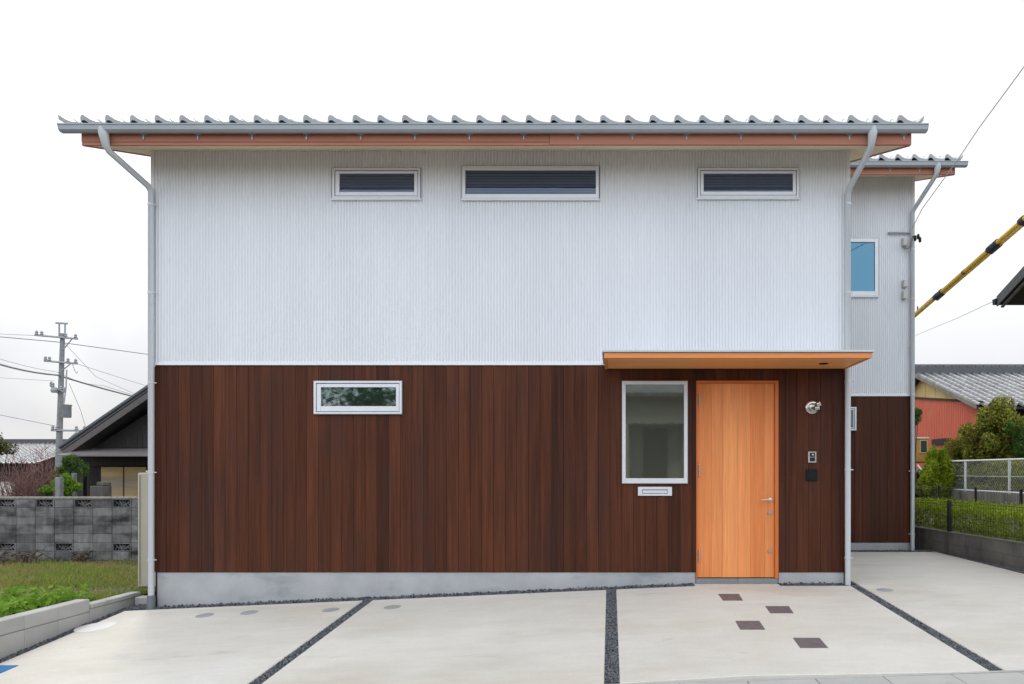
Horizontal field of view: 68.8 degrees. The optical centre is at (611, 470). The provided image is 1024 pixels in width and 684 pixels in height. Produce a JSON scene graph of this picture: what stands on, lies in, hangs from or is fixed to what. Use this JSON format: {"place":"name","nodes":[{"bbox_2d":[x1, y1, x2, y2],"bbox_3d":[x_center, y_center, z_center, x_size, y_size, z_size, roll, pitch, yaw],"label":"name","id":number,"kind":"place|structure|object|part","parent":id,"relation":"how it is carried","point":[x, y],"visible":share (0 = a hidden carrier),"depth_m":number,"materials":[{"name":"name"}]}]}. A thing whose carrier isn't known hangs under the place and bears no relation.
{"place":"outdoors","nodes":[
{"label":"outdoors","id":0,"kind":"place"},
{"bbox_2d":[0,557,155,614],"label":"yard","id":1,"kind":"structure","parent":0,"point":[87,577],"depth_m":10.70,"materials":[{"name":"green plant"}]},
{"bbox_2d":[0,432,19,482],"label":"garden tree","id":2,"kind":"object","parent":1,"relation":"on","point":[5,448],"visible":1,"depth_m":17.08,"materials":[{"name":"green plant"}]},
{"bbox_2d":[0,449,50,496],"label":"bare shrub","id":3,"kind":"object","parent":1,"relation":"on","point":[22,489],"visible":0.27,"depth_m":17.90,"materials":[{"name":"brown plant"}]},
{"bbox_2d":[0,548,57,563],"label":"dry vines","id":4,"kind":"object","parent":1,"relation":"on","point":[25,558],"visible":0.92,"depth_m":14.42,"materials":[{"name":"brown plant"}]},
{"bbox_2d":[20,439,62,495],"bbox_3d":[-14.270,0.543,18.597,1.038,2.725,0.931,0,0,0],"label":"bare shrub","id":5,"kind":"object","parent":1,"relation":"on","point":[47,471],"visible":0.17,"depth_m":18.60,"materials":[{"name":"brown plant"}]},
{"bbox_2d":[37,484,53,495],"bbox_3d":[-13.735,1.138,18.033,0.380,1.633,0.511,0,0,0],"label":"green shrub","id":6,"kind":"object","parent":1,"relation":"on","point":[45,490],"visible":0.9,"depth_m":17.93,"materials":[{"name":"green plant"}]},
{"bbox_2d":[0,581,92,616],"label":"weeds","id":7,"kind":"object","parent":1,"relation":"on","point":[12,602],"visible":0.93,"depth_m":8.00,"materials":[{"name":"green plant"}]},
{"bbox_2d":[55,477,63,495],"bbox_3d":[-12.737,1.021,17.060,0.120,1.758,0.120,0,0,0],"label":"concrete post","id":8,"kind":"object","parent":1,"relation":"on","point":[59,486],"visible":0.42,"depth_m":17.00,"materials":[{"name":"grey concrete"}]},
{"bbox_2d":[34,322,85,466],"bbox_3d":[-28.160,-2.861,37.792,2.600,9.613,0.632,0,0,10],"label":"utility pole","id":9,"kind":"object","parent":1,"relation":"on","point":[64,410],"visible":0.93,"depth_m":37.86,"materials":[{"name":"concrete"}]},
{"bbox_2d":[1,415,54,425],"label":"overhead wire","id":10,"kind":"object","parent":9,"relation":"attached to","point":[27,420],"visible":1,"depth_m":36.44,"materials":[{"name":"grey metal"}]},
{"bbox_2d":[0,364,130,395],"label":"overhead wire","id":11,"kind":"object","parent":9,"relation":"attached to","point":[64,377],"visible":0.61,"depth_m":38.17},
{"bbox_2d":[1,359,132,394],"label":"overhead wire","id":12,"kind":"object","parent":9,"relation":"attached to","point":[64,375],"visible":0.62,"depth_m":37.45,"materials":[{"name":"grey metal"}]},
{"bbox_2d":[0,336,147,354],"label":"overhead wire","id":13,"kind":"object","parent":9,"relation":"attached to","point":[70,343],"visible":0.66,"depth_m":38.87,"materials":[{"name":"grey metal"}]},
{"bbox_2d":[65,344,133,393],"bbox_3d":[-27.638,-5.304,41.010,0.141,2.642,6.116,0,0,11],"label":"overhead wire","id":14,"kind":"object","parent":9,"relation":"attached to","point":[94,375],"visible":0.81,"depth_m":39.95,"materials":[{"name":"grey metal"}]},
{"bbox_2d":[78,364,145,385],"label":"overhead wire","id":15,"kind":"object","parent":9,"relation":"attached to","point":[110,374],"visible":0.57,"depth_m":41.12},
{"bbox_2d":[50,472,82,495],"bbox_3d":[-13.226,0.989,17.935,0.549,1.928,0.580,0,0,22],"label":"green shrub","id":16,"kind":"object","parent":1,"relation":"on","point":[71,485],"visible":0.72,"depth_m":17.93,"materials":[{"name":"green plant"}]},
{"bbox_2d":[0,496,137,560],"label":"block wall","id":17,"kind":"structure","parent":1,"relation":"on","point":[62,528],"depth_m":15.40,"materials":[{"name":"concrete"}]},
{"bbox_2d":[48,454,89,485],"bbox_3d":[-14.344,0.726,19.534,0.847,2.454,0.744,0,0,0],"label":"green shrub","id":18,"kind":"object","parent":1,"relation":"on","point":[68,462],"visible":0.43,"depth_m":19.52,"materials":[{"name":"green plant"}]},
{"bbox_2d":[71,473,76,495],"bbox_3d":[-13.481,0.976,18.560,0.068,1.849,0.120,0,0,0],"label":"concrete post","id":19,"kind":"object","parent":1,"relation":"on","point":[74,475],"visible":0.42,"depth_m":18.52,"materials":[{"name":"grey concrete"}]},
{"bbox_2d":[64,548,95,563],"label":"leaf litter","id":20,"kind":"object","parent":1,"relation":"on","point":[83,556],"visible":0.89,"depth_m":14.58,"materials":[{"name":"brown plant"}]},
{"bbox_2d":[90,482,111,496],"bbox_3d":[-13.944,1.093,20.200,0.333,1.594,0.400,0,0,0],"label":"stone step","id":21,"kind":"object","parent":1,"relation":"on","point":[102,489],"visible":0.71,"depth_m":20.02,"materials":[{"name":"concrete"}]},
{"bbox_2d":[57,384,147,496],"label":"old house","id":22,"kind":"structure","parent":1,"relation":"on","point":[111,445],"depth_m":22.42,"materials":[{"name":"tile"}]},
{"bbox_2d":[101,467,123,495],"bbox_3d":[-15.143,0.858,22.445,0.665,1.965,0.050,0,0,0],"label":"sliding door","id":23,"kind":"structure","parent":22,"relation":"in","point":[115,475],"depth_m":22.42,"materials":[{"name":"beige glass"}]},
{"bbox_2d":[124,467,146,495],"bbox_3d":[-14.437,0.858,22.445,0.665,1.965,0.050,0,0,0],"label":"sliding door","id":24,"kind":"structure","parent":22,"relation":"in","point":[130,473],"depth_m":22.42,"materials":[{"name":"beige glass"}]},
{"bbox_2d":[138,471,155,595],"bbox_3d":[-6.070,0.876,10.113,0.909,1.767,1.794,0,0,-18],"label":"water heater","id":25,"kind":"object","parent":1,"relation":"on","point":[142,529],"visible":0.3,"depth_m":10.20,"materials":[{"name":"beige metal"}]},
{"bbox_2d":[0,601,362,683],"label":"driveway","id":26,"kind":"structure","parent":0,"point":[227,645],"depth_m":7.12,"materials":[{"name":"concrete"}]},
{"bbox_2d":[0,665,17,672],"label":"meter lid","id":27,"kind":"object","parent":26,"relation":"on","point":[3,668],"visible":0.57,"depth_m":6.73,"materials":[{"name":"blue plastic"}]},
{"bbox_2d":[74,622,115,631],"bbox_3d":[-5.590,1.698,8.007,0.380,0.059,0.380,0,0,0],"label":"manhole cover","id":28,"kind":"object","parent":26,"relation":"on","point":[94,627],"visible":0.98,"depth_m":7.99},
{"bbox_2d":[195,613,213,617],"bbox_3d":[-4.558,1.627,8.286,0.184,0.040,0.184,0,0,0],"label":"drain lid","id":29,"kind":"object","parent":26,"relation":"on","point":[204,615],"visible":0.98,"depth_m":8.27,"materials":[{"name":"grey metal"}]},
{"bbox_2d":[240,610,257,614],"bbox_3d":[-4.074,1.602,8.318,0.184,0.040,0.184,0,0,0],"label":"drain lid","id":30,"kind":"object","parent":26,"relation":"on","point":[249,612],"visible":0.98,"depth_m":8.30,"materials":[{"name":"grey metal"}]},
{"bbox_2d":[322,608,338,611],"bbox_3d":[-3.140,1.563,8.273,0.184,0.039,0.184,0,0,0],"label":"drain lid","id":31,"kind":"object","parent":26,"relation":"on","point":[330,609],"visible":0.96,"depth_m":8.26,"materials":[{"name":"grey metal"}]},
{"bbox_2d":[262,590,605,683],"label":"driveway","id":32,"kind":"structure","parent":0,"point":[545,638],"depth_m":6.72,"materials":[{"name":"concrete"}]},
{"bbox_2d":[384,605,400,608],"bbox_3d":[-2.450,1.532,8.269,0.184,0.039,0.184,0,0,0],"label":"drain lid","id":33,"kind":"object","parent":32,"relation":"on","point":[392,606],"visible":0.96,"depth_m":8.26,"materials":[{"name":"grey metal"}]},
{"bbox_2d":[0,549,1023,683],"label":"gravel","id":34,"kind":"structure","parent":0,"point":[611,641],"depth_m":7.91,"materials":[{"name":"black gravel"}]},
{"bbox_2d":[135,595,146,605],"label":"concrete block","id":35,"kind":"structure","parent":34,"relation":"on","point":[141,599],"depth_m":9.02,"materials":[{"name":"grey concrete"}]},
{"bbox_2d":[57,115,968,609],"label":"house","id":36,"kind":"structure","parent":34,"relation":"on","point":[409,355],"depth_m":8.77,"materials":[{"name":"white"}]},
{"bbox_2d":[313,381,402,414],"bbox_3d":[-3.000,-0.870,8.770,1.055,0.404,0.060,0,0,0],"label":"window","id":37,"kind":"structure","parent":36,"relation":"in","point":[329,397],"depth_m":8.76,"materials":[{"name":"glass"}]},
{"bbox_2d":[331,168,421,200],"bbox_3d":[-2.780,-3.399,8.765,1.065,0.387,0.070,0,0,0],"label":"window","id":38,"kind":"structure","parent":36,"relation":"in","point":[338,174],"depth_m":8.76,"materials":[{"name":"silver metal"}]},
{"bbox_2d":[461,166,599,200],"bbox_3d":[-0.955,-3.409,8.765,1.642,0.415,0.070,0,0,0],"label":"window","id":39,"kind":"structure","parent":36,"relation":"in","point":[468,194],"depth_m":8.78,"materials":[{"name":"silver metal"}]},
{"bbox_2d":[622,381,687,483],"bbox_3d":[0.516,-0.459,8.770,0.786,1.225,0.060,0,0,0],"label":"window","id":40,"kind":"structure","parent":36,"relation":"in","point":[654,413],"depth_m":8.76,"materials":[{"name":"glass"}]},
{"bbox_2d":[697,384,773,576],"bbox_3d":[1.480,0.112,8.779,0.917,2.305,0.113,0,0,0],"label":"door","id":41,"kind":"structure","parent":36,"relation":"in","point":[735,422],"depth_m":8.79,"materials":[{"name":"brown wood"}]},
{"bbox_2d":[695,584,779,585],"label":"sill","id":42,"kind":"structure","parent":36,"relation":"attached to","point":[737,585],"depth_m":8.67,"materials":[{"name":"concrete"}]},
{"bbox_2d":[697,168,799,199],"bbox_3d":[1.622,-3.403,8.765,1.219,0.379,0.070,0,0,0],"label":"window","id":43,"kind":"structure","parent":36,"relation":"in","point":[703,193],"depth_m":8.76,"materials":[{"name":"silver metal"}]},
{"bbox_2d":[851,407,856,430],"bbox_3d":[3.896,-0.874,12.390,0.423,0.405,0.060,0,0,0],"label":"window","id":44,"kind":"structure","parent":36,"relation":"in","point":[853,409],"depth_m":12.37,"materials":[{"name":"silver metal"}]},
{"bbox_2d":[851,238,878,297],"bbox_3d":[4.129,-3.408,12.405,0.714,0.995,0.070,0,0,0],"label":"window","id":45,"kind":"structure","parent":36,"relation":"in","point":[864,251],"depth_m":12.40,"materials":[{"name":"blue glass"}]},
{"bbox_2d":[912,234,920,242],"bbox_3d":[5.014,-3.812,12.139,0.126,0.140,0.127,0,0,0],"label":"wire clamp","id":46,"kind":"object","parent":36,"relation":"attached to","point":[918,237],"visible":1,"depth_m":12.08,"materials":[{"name":"black plastic"}]},
{"bbox_2d":[911,67,1023,229],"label":"overhead wire","id":47,"kind":"object","parent":46,"relation":"attached to","point":[969,142],"visible":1,"depth_m":9.88,"materials":[{"name":"grey metal"}]},
{"bbox_2d":[0,0,1023,438],"label":"sky","id":48,"kind":"structure","parent":0,"point":[74,221],"materials":[{"name":"white"}]},
{"bbox_2d":[616,586,988,683],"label":"driveway","id":49,"kind":"structure","parent":0,"point":[681,634],"depth_m":6.47,"materials":[{"name":"concrete"}]},
{"bbox_2d":[718,594,742,600],"bbox_3d":[1.303,1.389,8.053,0.231,0.050,0.329,0,0,0],"label":"stepping tile","id":50,"kind":"object","parent":49,"relation":"on","point":[730,597],"visible":0.72,"depth_m":8.03,"materials":[{"name":"tile"}]},
{"bbox_2d":[736,621,764,629],"bbox_3d":[1.290,1.447,6.871,0.234,0.051,0.319,0,0,0],"label":"stepping tile","id":51,"kind":"object","parent":49,"relation":"on","point":[750,625],"visible":0.72,"depth_m":6.85,"materials":[{"name":"tile"}]},
{"bbox_2d":[765,606,792,612],"bbox_3d":[1.702,1.415,7.468,0.255,0.049,0.308,0,0,0],"label":"stepping tile","id":52,"kind":"object","parent":49,"relation":"on","point":[779,609],"visible":0.72,"depth_m":7.46,"materials":[{"name":"tile"}]},
{"bbox_2d":[793,638,827,647],"bbox_3d":[1.688,1.472,6.270,0.230,0.051,0.302,0,0,3],"label":"stepping tile","id":53,"kind":"object","parent":49,"relation":"on","point":[810,642],"visible":0.72,"depth_m":6.25,"materials":[{"name":"tile"}]},
{"bbox_2d":[851,552,1023,669],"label":"driveway","id":54,"kind":"structure","parent":0,"point":[977,608],"depth_m":8.09,"materials":[{"name":"concrete"}]},
{"bbox_2d":[876,588,893,591],"bbox_3d":[3.113,1.362,8.406,0.184,0.031,0.184,0,0,0],"label":"drain lid","id":55,"kind":"object","parent":54,"relation":"on","point":[884,589],"visible":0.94,"depth_m":8.40,"materials":[{"name":"grey metal"}]},
{"bbox_2d":[915,508,1023,541],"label":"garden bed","id":56,"kind":"object","parent":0,"point":[977,527],"visible":0.02,"depth_m":14.93,"materials":[{"name":"green plant"}]},
{"bbox_2d":[915,407,922,492],"bbox_3d":[8.942,-0.642,22.019,0.616,2.588,0.519,0,0,0],"label":"wall shrub","id":57,"kind":"object","parent":56,"relation":"on","point":[918,413],"visible":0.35,"depth_m":21.93,"materials":[{"name":"green plant"}]},
{"bbox_2d":[915,437,929,496],"bbox_3d":[9.348,0.018,23.850,1.337,2.163,1.700,0,0,0],"label":"machine cab","id":58,"kind":"object","parent":56,"relation":"on","point":[922,447],"visible":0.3,"depth_m":23.19,"materials":[{"name":"paint"}]},
{"bbox_3d":[9.806,-0.763,23.200,0.258,0.430,0.040,0,0,0],"label":"window frame","id":59,"kind":"part","parent":58,"relation":"part of","materials":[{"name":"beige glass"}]},
{"bbox_2d":[915,466,943,495],"bbox_3d":[9.426,0.424,21.907,0.695,1.345,0.892,0,0,-29],"label":"bush","id":60,"kind":"object","parent":56,"relation":"on","point":[924,479],"visible":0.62,"depth_m":21.75,"materials":[{"name":"green plant"}]},
{"bbox_2d":[923,444,955,499],"bbox_3d":[9.758,0.138,21.945,0.876,1.924,0.994,0,0,0],"label":"leafy bush","id":61,"kind":"object","parent":56,"relation":"on","point":[941,462],"visible":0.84,"depth_m":21.74,"materials":[{"name":"green plant"}]},
{"bbox_2d":[915,496,1023,541],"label":"hedge","id":62,"kind":"object","parent":56,"relation":"on","point":[996,513],"visible":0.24,"depth_m":11.76,"materials":[{"name":"green plant"}]},
{"bbox_2d":[915,486,1023,526],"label":"fence","id":63,"kind":"object","parent":56,"relation":"on","point":[922,491],"visible":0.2,"depth_m":16.37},
{"bbox_2d":[932,490,1023,508],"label":"retaining wall","id":64,"kind":"structure","parent":56,"relation":"on","point":[1001,497],"depth_m":19.60,"materials":[{"name":"concrete"}]},
{"bbox_2d":[916,457,1023,493],"bbox_3d":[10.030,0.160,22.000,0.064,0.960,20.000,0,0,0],"label":"chain link fence","id":65,"kind":"object","parent":64,"relation":"on","point":[1009,476],"visible":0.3,"depth_m":19.50,"materials":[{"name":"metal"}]},
{"bbox_2d":[915,215,1023,317],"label":"line guard","id":66,"kind":"object","parent":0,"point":[998,243],"visible":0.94,"depth_m":11.32,"materials":[{"name":"yellow plastic"}]},
{"label":"terrace","id":67,"kind":"structure","parent":0,"visible":0},
{"bbox_2d":[944,437,976,470],"bbox_3d":[10.728,-0.233,22.304,1.487,1.780,1.280,0,0,0],"label":"rusty bush","id":68,"kind":"object","parent":67,"relation":"on","point":[954,448],"visible":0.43,"depth_m":22.19,"materials":[{"name":"green plant"}]},
{"bbox_2d":[915,364,1023,469],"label":"farm house","id":69,"kind":"structure","parent":67,"relation":"on","point":[950,399],"depth_m":25.13,"materials":[{"name":"tile"}]},
{"bbox_2d":[957,394,1023,467],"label":"tall bush","id":70,"kind":"object","parent":67,"relation":"on","point":[986,437],"visible":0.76,"depth_m":21.15,"materials":[{"name":"green plant"}]},
{"bbox_2d":[992,266,1023,307],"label":"dark roof house","id":71,"kind":"structure","parent":67,"relation":"on","point":[1011,292],"depth_m":13.68,"materials":[{"name":"tile"}]},
{"bbox_2d":[915,302,990,335],"bbox_3d":[11.986,-5.434,36.935,0.164,4.366,47.006,0,0,11],"label":"overhead wire","id":72,"kind":"object","parent":71,"relation":"attached to","point":[954,319],"visible":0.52,"depth_m":17.36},
{"bbox_2d":[1005,420,1023,461],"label":"dark bush","id":73,"kind":"object","parent":67,"relation":"on","point":[1017,445],"visible":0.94,"depth_m":20.44,"materials":[{"name":"green plant"}]},
{"label":"ground","id":74,"kind":"structure","parent":0,"visible":0},
{"bbox_2d":[0,439,79,495],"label":"tiled house","id":75,"kind":"structure","parent":74,"relation":"on","point":[24,446],"depth_m":45.18,"materials":[{"name":"tile"}]},
{"bbox_2d":[0,599,89,658],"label":"kerb wall","id":76,"kind":"structure","parent":74,"relation":"on","point":[23,630],"depth_m":7.55,"materials":[{"name":"concrete"}]},
{"bbox_2d":[89,592,140,622],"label":"kerb wall","id":77,"kind":"structure","parent":74,"relation":"on","point":[100,608],"depth_m":8.62,"materials":[{"name":"concrete"}]},
{"bbox_2d":[625,670,1023,683],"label":"street gutter","id":78,"kind":"object","parent":74,"relation":"on","point":[1000,677],"visible":1,"depth_m":5.37,"materials":[{"name":"concrete"}]},
{"bbox_2d":[915,526,1023,569],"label":"wall","id":79,"kind":"structure","parent":74,"relation":"on","point":[1004,552],"depth_m":11.21,"materials":[{"name":"concrete"}]},
{"bbox_2d":[916,499,1023,539],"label":"fence","id":80,"kind":"object","parent":79,"relation":"on","point":[949,515],"visible":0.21,"depth_m":11.82,"materials":[{"name":"grey metal"}]}
]}

